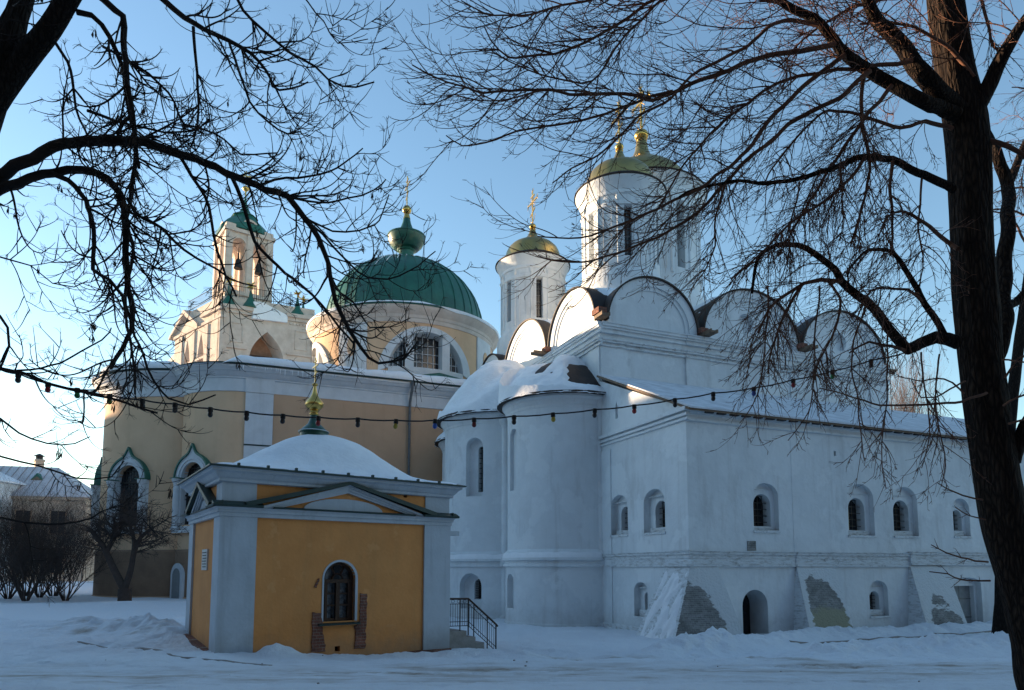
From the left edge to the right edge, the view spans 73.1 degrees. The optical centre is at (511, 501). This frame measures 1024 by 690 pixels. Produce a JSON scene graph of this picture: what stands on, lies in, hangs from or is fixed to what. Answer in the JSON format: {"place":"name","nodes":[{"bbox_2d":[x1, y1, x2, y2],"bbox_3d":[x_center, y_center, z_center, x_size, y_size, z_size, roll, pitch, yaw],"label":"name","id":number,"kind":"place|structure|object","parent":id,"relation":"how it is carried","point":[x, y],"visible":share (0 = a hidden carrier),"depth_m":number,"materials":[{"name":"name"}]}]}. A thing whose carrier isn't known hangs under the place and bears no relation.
{"place":"outdoors","nodes":[
{"label":"outdoors","id":0,"kind":"place"},
{"bbox_2d":[0,581,1016,689],"bbox_3d":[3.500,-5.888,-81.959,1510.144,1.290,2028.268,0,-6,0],"label":"snowy ground","id":1,"kind":"structure","parent":0,"point":[41,648],"depth_m":15.57,"materials":[{"name":"white snow"}]},
{"bbox_2d":[0,472,25,581],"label":"monastery range","id":2,"kind":"structure","parent":1,"relation":"on","point":[14,483],"depth_m":90.60,"materials":[{"name":"white paint"}]},
{"bbox_2d":[0,449,70,591],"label":"bare shrub","id":3,"kind":"object","parent":1,"relation":"on","point":[3,530],"visible":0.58,"depth_m":40.16,"materials":[{"name":"brown plant"}]},
{"bbox_2d":[0,514,78,600],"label":"bare shrub","id":4,"kind":"object","parent":1,"relation":"on","point":[43,571],"visible":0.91,"depth_m":37.58,"materials":[{"name":"brown plant"}]},
{"bbox_2d":[0,456,84,598],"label":"bare shrub","id":5,"kind":"object","parent":1,"relation":"on","point":[6,596],"visible":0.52,"depth_m":40.56,"materials":[{"name":"brown plant"}]},
{"bbox_2d":[0,476,93,595],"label":"bare shrub","id":6,"kind":"object","parent":1,"relation":"on","point":[26,593],"visible":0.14,"depth_m":43.92,"materials":[{"name":"brown plant"}]},
{"bbox_2d":[0,454,96,581],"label":"long house","id":7,"kind":"structure","parent":1,"relation":"on","point":[19,471],"depth_m":93.79,"materials":[{"name":"paint"}]},
{"bbox_2d":[49,511,65,533],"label":"window","id":8,"kind":"structure","parent":7,"relation":"in","point":[52,511],"depth_m":92.42,"materials":[{"name":"black glass"}]},
{"bbox_2d":[1,465,105,595],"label":"bare shrub","id":9,"kind":"object","parent":1,"relation":"on","point":[51,591],"visible":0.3,"depth_m":43.54,"materials":[{"name":"brown plant"}]},
{"bbox_2d":[0,475,110,597],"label":"bare shrub","id":10,"kind":"object","parent":1,"relation":"on","point":[41,592],"visible":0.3,"depth_m":41.63,"materials":[{"name":"brown plant"}]},
{"bbox_2d":[0,464,138,600],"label":"bare shrub","id":11,"kind":"object","parent":1,"relation":"on","point":[66,558],"visible":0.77,"depth_m":38.61,"materials":[{"name":"brown plant"}]},
{"bbox_2d":[39,471,186,600],"bbox_3d":[-20.846,2.014,36.987,6.801,7.571,4.718,0,-6,0],"label":"forked tree","id":12,"kind":"object","parent":1,"relation":"on","point":[124,589],"visible":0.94,"depth_m":36.72,"materials":[{"name":"brown plant"}]},
{"bbox_2d":[77,641,271,665],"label":"kerb","id":13,"kind":"structure","parent":1,"relation":"on","point":[144,649],"depth_m":15.82,"materials":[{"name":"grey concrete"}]},
{"bbox_2d":[168,171,314,364],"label":"bell tower","id":14,"kind":"structure","parent":1,"relation":"on","point":[283,333],"depth_m":77.45,"materials":[{"name":"paint"}]},
{"bbox_2d":[0,0,486,601],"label":"bare maple","id":15,"kind":"object","parent":1,"relation":"on","point":[24,52],"visible":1,"depth_m":7.96,"materials":[{"name":"brown plant"}]},
{"bbox_2d":[88,176,499,598],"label":"yellow church","id":16,"kind":"structure","parent":1,"relation":"on","point":[146,441],"depth_m":43.80,"materials":[{"name":"paint"}]},
{"bbox_2d":[120,467,138,524],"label":"window","id":17,"kind":"structure","parent":16,"relation":"in","point":[129,480],"depth_m":43.15,"materials":[{"name":"black glass"}]},
{"bbox_2d":[171,568,179,598],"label":"side door","id":18,"kind":"structure","parent":16,"relation":"in","point":[176,574],"depth_m":41.22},
{"bbox_2d":[184,463,200,524],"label":"window","id":19,"kind":"structure","parent":16,"relation":"in","point":[195,467],"depth_m":42.00,"materials":[{"name":"black glass"}]},
{"bbox_2d":[390,336,457,372],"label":"lunette window","id":20,"kind":"structure","parent":16,"relation":"in","point":[431,357],"depth_m":49.65,"materials":[{"name":"grey glass"}]},
{"bbox_2d":[176,358,483,654],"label":"chapel","id":21,"kind":"structure","parent":1,"relation":"on","point":[312,537],"depth_m":18.75,"materials":[{"name":"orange paint"}]},
{"bbox_2d":[323,562,352,620],"bbox_3d":[-4.775,2.452,18.840,0.906,1.610,0.170,4,-7,-38],"label":"window","id":22,"kind":"structure","parent":21,"relation":"in","point":[343,593],"depth_m":18.85,"materials":[{"name":"glass"}]},
{"bbox_2d":[450,598,497,648],"bbox_3d":[-1.306,3.942,21.857,2.172,1.842,0.064,4,-7,-38],"label":"stair railing","id":23,"kind":"object","parent":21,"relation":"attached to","point":[477,607],"visible":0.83,"depth_m":21.91,"materials":[{"name":"black metal"}]},
{"bbox_2d":[377,0,1023,689],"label":"bare linden","id":24,"kind":"object","parent":1,"relation":"on","point":[955,94],"visible":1,"depth_m":9.47,"materials":[{"name":"brown plant"}]},
{"bbox_2d":[3,343,935,428],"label":"string lights","id":25,"kind":"object","parent":24,"relation":"hanging from","point":[283,416],"visible":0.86,"depth_m":8.67,"materials":[{"name":"black metal"}]},
{"bbox_2d":[434,84,1023,638],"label":"white cathedral","id":26,"kind":"structure","parent":1,"relation":"on","point":[658,520],"depth_m":30.45,"materials":[{"name":"white stucco"},{"name":"snow"},{"name":"brown iron"}]},
{"bbox_2d":[659,502,664,526],"bbox_3d":[6.140,0.499,27.248,0.236,1.170,0.900,2,-6,-22],"label":"window","id":27,"kind":"structure","parent":26,"relation":"in","point":[663,513],"depth_m":27.46,"materials":[{"name":"black glass"}]},
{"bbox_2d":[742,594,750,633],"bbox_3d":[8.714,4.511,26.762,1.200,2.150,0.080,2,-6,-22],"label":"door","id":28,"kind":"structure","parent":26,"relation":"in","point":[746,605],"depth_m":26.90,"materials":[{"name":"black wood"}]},
{"bbox_2d":[753,496,766,525],"bbox_3d":[9.525,0.358,26.981,0.940,1.360,0.236,2,-6,-22],"label":"window","id":29,"kind":"structure","parent":26,"relation":"in","point":[758,509],"depth_m":27.07,"materials":[{"name":"black glass"}]},
{"bbox_2d":[848,500,860,529],"bbox_3d":[14.123,0.546,28.886,1.020,1.450,0.236,2,-6,-22],"label":"window","id":30,"kind":"structure","parent":26,"relation":"in","point":[852,518],"depth_m":28.98,"materials":[{"name":"black glass"}]},
{"bbox_2d":[869,592,874,608],"bbox_3d":[14.843,4.104,28.845,0.660,0.860,0.236,2,-6,-22],"label":"window","id":31,"kind":"structure","parent":26,"relation":"in","point":[871,595],"depth_m":28.82,"materials":[{"name":"black glass"}]},
{"bbox_2d":[893,502,904,530],"bbox_3d":[16.523,0.627,29.882,1.020,1.420,0.236,2,-6,-22],"label":"window","id":32,"kind":"structure","parent":26,"relation":"in","point":[896,510],"depth_m":29.99,"materials":[{"name":"black glass"}]},
{"bbox_2d":[789,631,990,643],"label":"kerb","id":33,"kind":"structure","parent":1,"relation":"on","point":[894,637],"depth_m":24.74,"materials":[{"name":"grey concrete"}]},
{"bbox_2d":[888,312,951,416],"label":"birch","id":34,"kind":"object","parent":1,"relation":"on","point":[913,397],"visible":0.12,"depth_m":61.41,"materials":[{"name":"brown plant"}]},
{"bbox_2d":[991,72,1023,633],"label":"second tree","id":35,"kind":"object","parent":1,"relation":"on","point":[999,621],"visible":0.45,"depth_m":26.74,"materials":[{"name":"brown plant"}]},
{"bbox_2d":[0,0,1023,487],"label":"sky","id":36,"kind":"structure","parent":0,"point":[512,180],"materials":[{"name":"blue"}]}
]}

